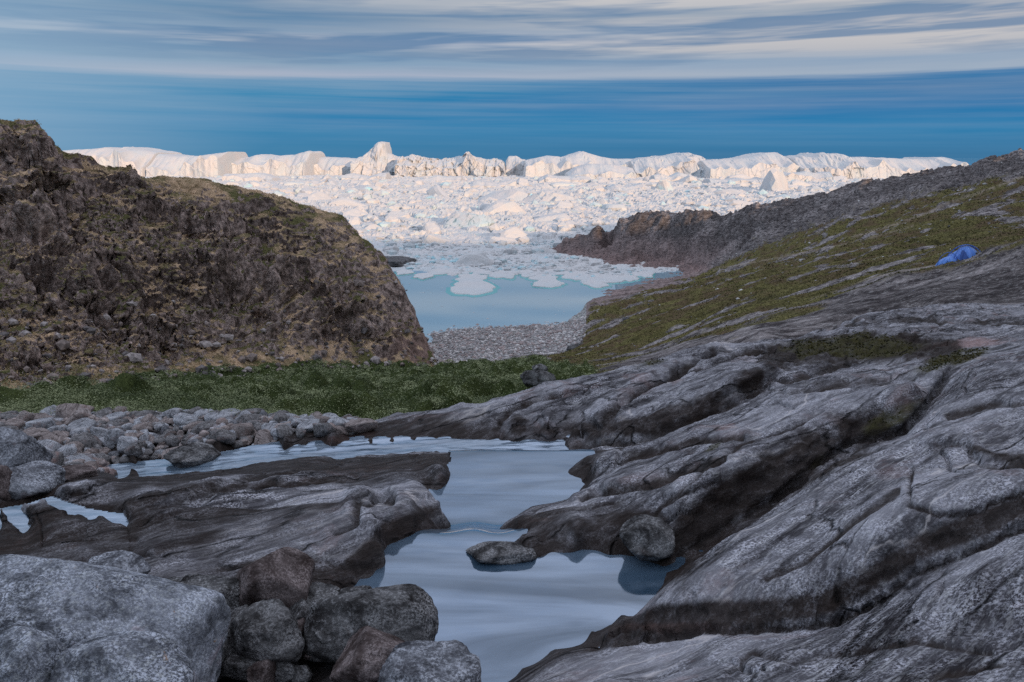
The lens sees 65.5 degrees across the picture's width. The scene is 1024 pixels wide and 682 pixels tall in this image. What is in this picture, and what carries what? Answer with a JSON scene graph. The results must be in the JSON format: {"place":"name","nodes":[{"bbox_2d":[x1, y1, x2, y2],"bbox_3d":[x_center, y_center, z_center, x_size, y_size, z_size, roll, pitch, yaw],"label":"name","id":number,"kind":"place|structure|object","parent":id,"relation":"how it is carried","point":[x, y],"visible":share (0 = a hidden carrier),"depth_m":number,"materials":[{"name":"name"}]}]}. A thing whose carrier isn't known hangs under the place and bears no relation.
{"place":"outdoors","nodes":[
{"label":"outdoors","id":0,"kind":"place"},
{"bbox_2d":[23,425,306,478],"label":"stream bank ground","id":1,"kind":"structure","parent":0,"point":[219,446],"depth_m":12.39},
{"bbox_2d":[16,410,34,421],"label":"boulder","id":2,"kind":"object","parent":1,"relation":"on","point":[24,415],"visible":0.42,"depth_m":13.73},
{"bbox_2d":[0,427,52,466],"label":"boulder","id":3,"kind":"object","parent":1,"relation":"on","point":[19,447],"visible":0.66,"depth_m":10.02,"materials":[{"name":"stone"}]},
{"bbox_2d":[24,428,50,440],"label":"boulder","id":4,"kind":"object","parent":1,"relation":"on","point":[36,433],"visible":0.38,"depth_m":12.36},
{"bbox_2d":[25,417,56,428],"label":"boulder","id":5,"kind":"object","parent":1,"relation":"on","point":[47,423],"visible":0.59,"depth_m":12.98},
{"bbox_2d":[38,439,62,450],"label":"boulder","id":6,"kind":"object","parent":1,"relation":"on","point":[53,445],"visible":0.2,"depth_m":11.62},
{"bbox_2d":[49,451,63,465],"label":"boulder","id":7,"kind":"object","parent":1,"relation":"on","point":[58,458],"visible":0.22,"depth_m":10.75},
{"bbox_2d":[57,444,76,457],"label":"boulder","id":8,"kind":"object","parent":1,"relation":"on","point":[68,449],"visible":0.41,"depth_m":11.53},
{"bbox_2d":[65,408,90,425],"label":"boulder","id":9,"kind":"object","parent":1,"relation":"on","point":[80,413],"visible":0.51,"depth_m":13.61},
{"bbox_2d":[66,417,96,431],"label":"boulder","id":10,"kind":"object","parent":1,"relation":"on","point":[81,424],"visible":0.54,"depth_m":13.19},
{"bbox_2d":[68,432,102,450],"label":"boulder","id":11,"kind":"object","parent":1,"relation":"on","point":[88,440],"visible":0.66,"depth_m":12.47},
{"bbox_2d":[103,428,124,447],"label":"boulder","id":12,"kind":"object","parent":1,"relation":"on","point":[111,436],"visible":0.61,"depth_m":12.70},
{"bbox_2d":[117,436,137,454],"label":"boulder","id":13,"kind":"object","parent":1,"relation":"on","point":[123,442],"visible":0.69,"depth_m":12.40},
{"bbox_2d":[131,421,152,431],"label":"boulder","id":14,"kind":"object","parent":1,"relation":"on","point":[142,426],"visible":0.75,"depth_m":13.32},
{"bbox_2d":[128,410,158,418],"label":"boulder","id":15,"kind":"object","parent":1,"relation":"on","point":[132,414],"visible":0.44,"depth_m":13.99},
{"bbox_2d":[173,413,197,424],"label":"boulder","id":16,"kind":"object","parent":1,"relation":"on","point":[182,418],"visible":0.62,"depth_m":13.55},
{"bbox_2d":[163,442,220,467],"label":"boulder","id":17,"kind":"object","parent":1,"relation":"on","point":[191,454],"visible":0.8,"depth_m":11.84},
{"bbox_2d":[190,420,215,433],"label":"boulder","id":18,"kind":"object","parent":1,"relation":"on","point":[201,426],"visible":0.61,"depth_m":12.89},
{"bbox_2d":[204,412,232,420],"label":"boulder","id":19,"kind":"object","parent":1,"relation":"on","point":[214,416],"visible":0.5,"depth_m":13.59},
{"bbox_2d":[208,429,236,444],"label":"boulder","id":20,"kind":"object","parent":1,"relation":"on","point":[225,436],"visible":0.98,"depth_m":12.44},
{"bbox_2d":[230,422,255,438],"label":"boulder","id":21,"kind":"object","parent":1,"relation":"on","point":[243,429],"visible":0.73,"depth_m":12.91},
{"bbox_2d":[238,414,261,423],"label":"boulder","id":22,"kind":"object","parent":1,"relation":"on","point":[244,418],"visible":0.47,"depth_m":13.56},
{"bbox_2d":[254,429,272,444],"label":"boulder","id":23,"kind":"object","parent":1,"relation":"on","point":[263,436],"visible":0.56,"depth_m":12.67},
{"bbox_2d":[276,424,293,438],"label":"boulder","id":24,"kind":"object","parent":1,"relation":"on","point":[283,430],"visible":0.93,"depth_m":12.56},
{"bbox_2d":[296,418,319,431],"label":"boulder","id":25,"kind":"object","parent":1,"relation":"on","point":[307,425],"visible":0.64,"depth_m":12.81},
{"bbox_2d":[312,423,334,436],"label":"boulder","id":26,"kind":"object","parent":1,"relation":"on","point":[321,429],"visible":0.88,"depth_m":12.48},
{"bbox_2d":[0,118,437,388],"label":"hill","id":27,"kind":"structure","parent":0,"point":[242,270],"depth_m":96.26,"materials":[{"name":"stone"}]},
{"bbox_2d":[0,353,605,419],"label":"valley ground","id":28,"kind":"structure","parent":0,"point":[127,382],"depth_m":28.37,"materials":[{"name":"plant"}]},
{"bbox_2d":[55,403,93,417],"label":"boulder","id":29,"kind":"object","parent":28,"relation":"on","point":[64,410],"visible":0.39,"depth_m":14.11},
{"bbox_2d":[0,408,359,475],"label":"cobbles","id":30,"kind":"object","parent":28,"relation":"on","point":[138,450],"visible":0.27,"depth_m":12.82,"materials":[{"name":"stone"}]},
{"bbox_2d":[0,269,434,389],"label":"scree","id":31,"kind":"structure","parent":28,"relation":"on","point":[63,344],"depth_m":87.30,"materials":[{"name":"stone"}]},
{"bbox_2d":[520,370,555,387],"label":"boulder","id":32,"kind":"object","parent":28,"relation":"on","point":[531,378],"visible":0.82,"depth_m":17.94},
{"bbox_2d":[106,435,702,681],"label":"stream water","id":33,"kind":"structure","parent":0,"point":[506,622],"depth_m":7.23,"materials":[{"name":"liquid"}]},
{"bbox_2d":[466,541,536,564],"bbox_3d":[-0.092,1.980,7.412,0.688,0.182,0.426,0,13,0],"label":"boulder","id":34,"kind":"object","parent":33,"relation":"in","point":[498,552],"visible":0.96,"depth_m":7.28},
{"bbox_2d":[427,304,586,364],"bbox_3d":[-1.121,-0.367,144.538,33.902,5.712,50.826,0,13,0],"label":"beach cobbles","id":35,"kind":"object","parent":0,"point":[504,335],"visible":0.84,"depth_m":144.94,"materials":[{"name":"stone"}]},
{"bbox_2d":[0,303,1023,681],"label":"bedrock","id":36,"kind":"structure","parent":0,"point":[818,521],"depth_m":7.66,"materials":[{"name":"stone"}]},
{"bbox_2d":[0,465,12,499],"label":"boulder","id":37,"kind":"object","parent":36,"relation":"on","point":[5,473],"visible":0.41,"depth_m":9.29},
{"bbox_2d":[8,460,65,499],"bbox_3d":[-5.924,1.675,9.664,0.868,0.411,0.738,0,13,0],"label":"boulder","id":38,"kind":"object","parent":36,"relation":"on","point":[32,479],"visible":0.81,"depth_m":9.49,"materials":[{"name":"stone"}]},
{"bbox_2d":[0,497,128,532],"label":"cascade water","id":39,"kind":"structure","parent":36,"relation":"on","point":[17,517],"depth_m":8.26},
{"bbox_2d":[62,464,98,481],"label":"boulder","id":40,"kind":"object","parent":36,"relation":"on","point":[76,471],"visible":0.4,"depth_m":10.14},
{"bbox_2d":[0,554,230,681],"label":"boulder","id":41,"kind":"object","parent":36,"relation":"on","point":[68,603],"visible":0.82,"depth_m":4.78,"materials":[{"name":"stone"}]},
{"bbox_2d":[0,623,66,681],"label":"boulder","id":42,"kind":"object","parent":41,"relation":"on","point":[28,653],"visible":0.92,"depth_m":4.11,"materials":[{"name":"stone"}]},
{"bbox_2d":[47,630,193,681],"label":"boulder","id":43,"kind":"object","parent":41,"relation":"on","point":[130,656],"visible":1,"depth_m":4.20,"materials":[{"name":"stone"}]},
{"bbox_2d":[88,550,150,573],"bbox_3d":[-3.260,1.863,6.609,0.565,0.176,0.309,0,13,0],"label":"boulder","id":44,"kind":"object","parent":36,"relation":"on","point":[127,560],"visible":0.52,"depth_m":6.57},
{"bbox_2d":[180,574,239,611],"bbox_3d":[-2.360,2.024,6.076,0.689,0.414,0.548,0,13,0],"label":"boulder","id":45,"kind":"object","parent":36,"relation":"on","point":[227,587],"visible":0.14,"depth_m":6.02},
{"bbox_2d":[217,624,234,681],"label":"boulder","id":46,"kind":"object","parent":36,"relation":"on","point":[228,649],"visible":0.12,"depth_m":5.46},
{"bbox_2d":[220,652,256,680],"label":"boulder","id":47,"kind":"object","parent":36,"relation":"on","point":[234,665],"visible":0.52,"depth_m":5.38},
{"bbox_2d":[247,659,275,681],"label":"boulder","id":48,"kind":"object","parent":36,"relation":"on","point":[262,671],"visible":0.87,"depth_m":5.31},
{"bbox_2d":[229,599,304,663],"bbox_3d":[-1.702,2.078,5.573,0.557,0.476,0.438,12,17,41],"label":"boulder","id":49,"kind":"object","parent":36,"relation":"on","point":[269,629],"visible":0.8,"depth_m":5.43,"materials":[{"name":"stone"}]},
{"bbox_2d":[237,547,314,607],"bbox_3d":[-1.843,1.883,6.171,0.596,0.524,0.529,0,13,0],"label":"boulder","id":50,"kind":"object","parent":36,"relation":"on","point":[284,575],"visible":0.69,"depth_m":5.97,"materials":[{"name":"stone"}]},
{"bbox_2d":[275,661,298,681],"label":"boulder","id":51,"kind":"object","parent":36,"relation":"on","point":[285,671],"visible":0.27,"depth_m":5.42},
{"bbox_2d":[292,665,312,681],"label":"boulder","id":52,"kind":"object","parent":51,"relation":"on","point":[303,673],"visible":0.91,"depth_m":5.43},
{"bbox_2d":[289,598,310,619],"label":"boulder","id":53,"kind":"object","parent":36,"relation":"on","point":[300,609],"visible":0.23,"depth_m":5.89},
{"bbox_2d":[308,582,339,601],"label":"boulder","id":54,"kind":"object","parent":36,"relation":"on","point":[319,590],"visible":0.23,"depth_m":6.16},
{"bbox_2d":[340,585,371,593],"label":"boulder","id":55,"kind":"object","parent":36,"relation":"on","point":[352,589],"visible":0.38,"depth_m":6.36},
{"bbox_2d":[345,418,377,433],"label":"boulder","id":56,"kind":"object","parent":36,"relation":"on","point":[360,425],"visible":0.99,"depth_m":12.67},
{"bbox_2d":[329,626,404,681],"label":"boulder","id":57,"kind":"object","parent":36,"relation":"on","point":[366,652],"visible":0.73,"depth_m":5.10,"materials":[{"name":"stone"}]},
{"bbox_2d":[302,584,438,662],"bbox_3d":[-1.012,2.037,5.723,0.966,0.526,0.614,0,13,0],"label":"boulder","id":58,"kind":"object","parent":36,"relation":"on","point":[406,612],"visible":0.66,"depth_m":5.55,"materials":[{"name":"stone"}]},
{"bbox_2d":[314,631,330,643],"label":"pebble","id":59,"kind":"object","parent":58,"relation":"on","point":[323,637],"visible":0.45,"depth_m":5.51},
{"bbox_2d":[377,640,481,681],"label":"boulder","id":60,"kind":"object","parent":36,"relation":"on","point":[433,661],"visible":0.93,"depth_m":4.96,"materials":[{"name":"stone"}]},
{"bbox_2d":[620,514,674,560],"bbox_3d":[1.251,1.836,7.353,0.528,0.376,0.461,0,13,0],"label":"boulder","id":61,"kind":"object","parent":36,"relation":"on","point":[644,537],"visible":1,"depth_m":7.19,"materials":[{"name":"stone"}]},
{"bbox_2d":[644,331,988,449],"bbox_3d":[8.057,0.632,19.231,5.932,4.144,23.742,8,15,31],"label":"moss","id":62,"kind":"object","parent":36,"relation":"on","point":[939,356],"visible":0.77,"depth_m":15.24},
{"bbox_2d":[0,0,1023,157],"label":"sky","id":63,"kind":"structure","parent":0,"point":[334,78],"materials":[{"name":"blue"}]},
{"bbox_2d":[378,158,982,341],"bbox_3d":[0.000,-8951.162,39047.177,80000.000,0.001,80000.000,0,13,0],"label":"sea","id":64,"kind":"structure","parent":0,"point":[516,301],"depth_m":191.92,"materials":[{"name":"blue liquid"}]},
{"bbox_2d":[62,147,181,176],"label":"iceberg","id":65,"kind":"object","parent":64,"relation":"on","point":[140,159],"visible":0.3,"depth_m":1415.87,"materials":[{"name":"ice"}]},
{"bbox_2d":[146,152,247,176],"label":"iceberg","id":66,"kind":"object","parent":64,"relation":"on","point":[208,165],"visible":0.88,"depth_m":1364.70,"materials":[{"name":"ice"}]},
{"bbox_2d":[222,173,281,181],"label":"iceberg","id":67,"kind":"object","parent":64,"relation":"on","point":[259,177],"visible":0.66,"depth_m":1103.85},
{"bbox_2d":[231,151,325,175],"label":"iceberg","id":68,"kind":"object","parent":64,"relation":"on","point":[302,163],"visible":0.74,"depth_m":1419.89,"materials":[{"name":"ice"}]},
{"bbox_2d":[308,191,331,199],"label":"iceberg","id":69,"kind":"object","parent":64,"relation":"on","point":[321,195],"visible":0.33,"depth_m":620.54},
{"bbox_2d":[314,157,354,174],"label":"iceberg","id":70,"kind":"object","parent":64,"relation":"on","point":[332,165],"visible":0.54,"depth_m":1479.77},
{"bbox_2d":[331,197,366,205],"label":"iceberg","id":71,"kind":"object","parent":64,"relation":"on","point":[343,201],"visible":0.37,"depth_m":555.90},
{"bbox_2d":[341,172,391,179],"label":"iceberg","id":72,"kind":"object","parent":64,"relation":"on","point":[378,176],"visible":0.56,"depth_m":1171.78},
{"bbox_2d":[350,142,398,175],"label":"iceberg","id":73,"kind":"object","parent":64,"relation":"on","point":[378,157],"visible":0.66,"depth_m":1443.00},
{"bbox_2d":[383,211,410,220],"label":"iceberg","id":74,"kind":"object","parent":64,"relation":"on","point":[395,214],"visible":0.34,"depth_m":430.45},
{"bbox_2d":[385,256,416,266],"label":"skerry","id":75,"kind":"structure","parent":64,"relation":"in","point":[397,261],"depth_m":258.07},
{"bbox_2d":[410,272,435,280],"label":"ice floe","id":76,"kind":"object","parent":64,"relation":"on","point":[423,276],"visible":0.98,"depth_m":231.26,"materials":[{"name":"white"}]},
{"bbox_2d":[422,222,440,233],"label":"iceberg","id":77,"kind":"object","parent":64,"relation":"on","point":[431,227],"visible":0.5,"depth_m":362.28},
{"bbox_2d":[422,235,450,242],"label":"iceberg","id":78,"kind":"object","parent":64,"relation":"on","point":[433,238],"visible":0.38,"depth_m":323.21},
{"bbox_2d":[427,185,448,197],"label":"iceberg","id":79,"kind":"object","parent":64,"relation":"on","point":[437,189],"visible":0.3,"depth_m":679.22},
{"bbox_2d":[421,175,462,181],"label":"iceberg","id":80,"kind":"object","parent":64,"relation":"on","point":[438,178],"visible":0.61,"depth_m":1069.80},
{"bbox_2d":[395,151,505,176],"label":"iceberg","id":81,"kind":"object","parent":64,"relation":"on","point":[468,163],"visible":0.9,"depth_m":1377.81,"materials":[{"name":"ice"}]},
{"bbox_2d":[443,211,495,228],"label":"iceberg","id":82,"kind":"object","parent":64,"relation":"on","point":[462,220],"visible":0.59,"depth_m":393.90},
{"bbox_2d":[451,274,489,281],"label":"ice floe","id":83,"kind":"object","parent":64,"relation":"on","point":[465,277],"visible":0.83,"depth_m":228.90,"materials":[{"name":"white"}]},
{"bbox_2d":[446,280,500,296],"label":"ice floe","id":84,"kind":"object","parent":64,"relation":"on","point":[477,288],"visible":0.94,"depth_m":209.29,"materials":[{"name":"white"}]},
{"bbox_2d":[454,251,493,265],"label":"iceberg","id":85,"kind":"object","parent":64,"relation":"on","point":[477,258],"visible":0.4,"depth_m":255.99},
{"bbox_2d":[469,180,516,187],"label":"iceberg","id":86,"kind":"object","parent":64,"relation":"on","point":[479,183],"visible":0.61,"depth_m":884.46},
{"bbox_2d":[477,189,529,201],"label":"iceberg","id":87,"kind":"object","parent":64,"relation":"on","point":[517,195],"visible":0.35,"depth_m":610.66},
{"bbox_2d":[488,270,518,280],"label":"ice floe","id":88,"kind":"object","parent":64,"relation":"on","point":[500,274],"visible":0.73,"depth_m":231.99,"materials":[{"name":"white"}]},
{"bbox_2d":[482,199,526,214],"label":"iceberg","id":89,"kind":"object","parent":64,"relation":"on","point":[498,206],"visible":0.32,"depth_m":474.85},
{"bbox_2d":[500,227,525,240],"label":"iceberg","id":90,"kind":"object","parent":64,"relation":"on","point":[517,233],"visible":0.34,"depth_m":332.42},
{"bbox_2d":[144,174,883,282],"bbox_3d":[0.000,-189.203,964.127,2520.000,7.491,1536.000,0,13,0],"label":"brash ice","id":91,"kind":"structure","parent":64,"relation":"on","point":[651,202],"depth_m":511.73,"materials":[{"name":"ice"}]},
{"bbox_2d":[505,156,524,175],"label":"iceberg","id":92,"kind":"object","parent":64,"relation":"on","point":[514,165],"visible":0.71,"depth_m":1425.51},
{"bbox_2d":[382,239,668,276],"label":"ice rubble","id":93,"kind":"object","parent":64,"relation":"on","point":[520,266],"visible":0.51,"depth_m":262.27,"materials":[{"name":"ice"}]},
{"bbox_2d":[152,174,900,273],"bbox_3d":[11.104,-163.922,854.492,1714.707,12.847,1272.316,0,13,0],"label":"ice blocks","id":94,"kind":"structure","parent":64,"relation":"on","point":[368,197],"depth_m":569.70,"materials":[{"name":"ice"}]},
{"bbox_2d":[525,273,558,280],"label":"ice floe","id":95,"kind":"object","parent":64,"relation":"on","point":[536,277],"visible":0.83,"depth_m":229.20,"materials":[{"name":"white"}]},
{"bbox_2d":[530,279,567,288],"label":"ice floe","id":96,"kind":"object","parent":64,"relation":"on","point":[551,283],"visible":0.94,"depth_m":218.27,"materials":[{"name":"white"}]},
{"bbox_2d":[534,212,571,221],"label":"iceberg","id":97,"kind":"object","parent":64,"relation":"on","point":[548,217],"visible":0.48,"depth_m":428.95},
{"bbox_2d":[542,192,574,201],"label":"iceberg","id":98,"kind":"object","parent":64,"relation":"on","point":[552,196],"visible":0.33,"depth_m":598.42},
{"bbox_2d":[537,174,590,182],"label":"iceberg","id":99,"kind":"object","parent":64,"relation":"on","point":[555,178],"visible":0.67,"depth_m":1035.79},
{"bbox_2d":[559,271,591,281],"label":"ice floe","id":100,"kind":"object","parent":64,"relation":"on","point":[571,276],"visible":0.82,"depth_m":230.62,"materials":[{"name":"white"}]},
{"bbox_2d":[522,151,632,176],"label":"iceberg","id":101,"kind":"object","parent":64,"relation":"on","point":[550,165],"visible":0.56,"depth_m":1373.20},
{"bbox_2d":[580,280,611,289],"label":"ice floe","id":102,"kind":"object","parent":64,"relation":"on","point":[594,284],"visible":0.98,"depth_m":216.08,"materials":[{"name":"white"}]},
{"bbox_2d":[564,163,635,179],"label":"iceberg","id":103,"kind":"object","parent":64,"relation":"on","point":[595,171],"visible":0.7,"depth_m":1262.11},
{"bbox_2d":[587,274,627,284],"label":"ice floe","id":104,"kind":"object","parent":64,"relation":"on","point":[609,279],"visible":0.77,"depth_m":224.91,"materials":[{"name":"white"}]},
{"bbox_2d":[605,183,650,189],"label":"iceberg","id":105,"kind":"object","parent":64,"relation":"on","point":[633,186],"visible":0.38,"depth_m":810.61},
{"bbox_2d":[628,152,705,177],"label":"iceberg","id":106,"kind":"object","parent":64,"relation":"on","point":[673,163],"visible":0.69,"depth_m":1316.24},
{"bbox_2d":[651,172,698,181],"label":"iceberg","id":107,"kind":"object","parent":64,"relation":"on","point":[674,177],"visible":0.51,"depth_m":1087.08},
{"bbox_2d":[702,177,760,183],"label":"iceberg","id":108,"kind":"object","parent":64,"relation":"on","point":[735,179],"visible":0.59,"depth_m":1005.53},
{"bbox_2d":[700,152,799,178],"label":"iceberg","id":109,"kind":"object","parent":64,"relation":"on","point":[759,165],"visible":0.68,"depth_m":1270.59,"materials":[{"name":"ice"}]},
{"bbox_2d":[759,168,788,190],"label":"iceberg","id":110,"kind":"object","parent":64,"relation":"on","point":[775,179],"visible":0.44,"depth_m":777.43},
{"bbox_2d":[783,171,833,181],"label":"iceberg","id":111,"kind":"object","parent":64,"relation":"on","point":[820,176],"visible":0.63,"depth_m":1104.53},
{"bbox_2d":[784,152,864,178],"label":"iceberg","id":112,"kind":"object","parent":64,"relation":"on","point":[835,164],"visible":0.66,"depth_m":1253.80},
{"bbox_2d":[851,157,968,178],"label":"iceberg","id":113,"kind":"object","parent":64,"relation":"on","point":[882,167],"visible":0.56,"depth_m":1298.36,"materials":[{"name":"ice"}]},
{"bbox_2d":[506,148,1023,372],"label":"hill","id":114,"kind":"structure","parent":0,"point":[694,243],"depth_m":146.90,"materials":[{"name":"plant"}]},
{"bbox_2d":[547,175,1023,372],"bbox_3d":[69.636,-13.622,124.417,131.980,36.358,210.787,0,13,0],"label":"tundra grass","id":115,"kind":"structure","parent":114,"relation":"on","point":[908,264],"depth_m":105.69,"materials":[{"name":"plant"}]},
{"bbox_2d":[597,156,1023,354],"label":"slope stones","id":116,"kind":"object","parent":114,"relation":"on","point":[626,318],"visible":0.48,"depth_m":149.46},
{"bbox_2d":[935,244,980,265],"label":"tent","id":117,"kind":"object","parent":114,"relation":"on","point":[964,252],"visible":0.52,"depth_m":60.96,"materials":[{"name":"blue fabric"}]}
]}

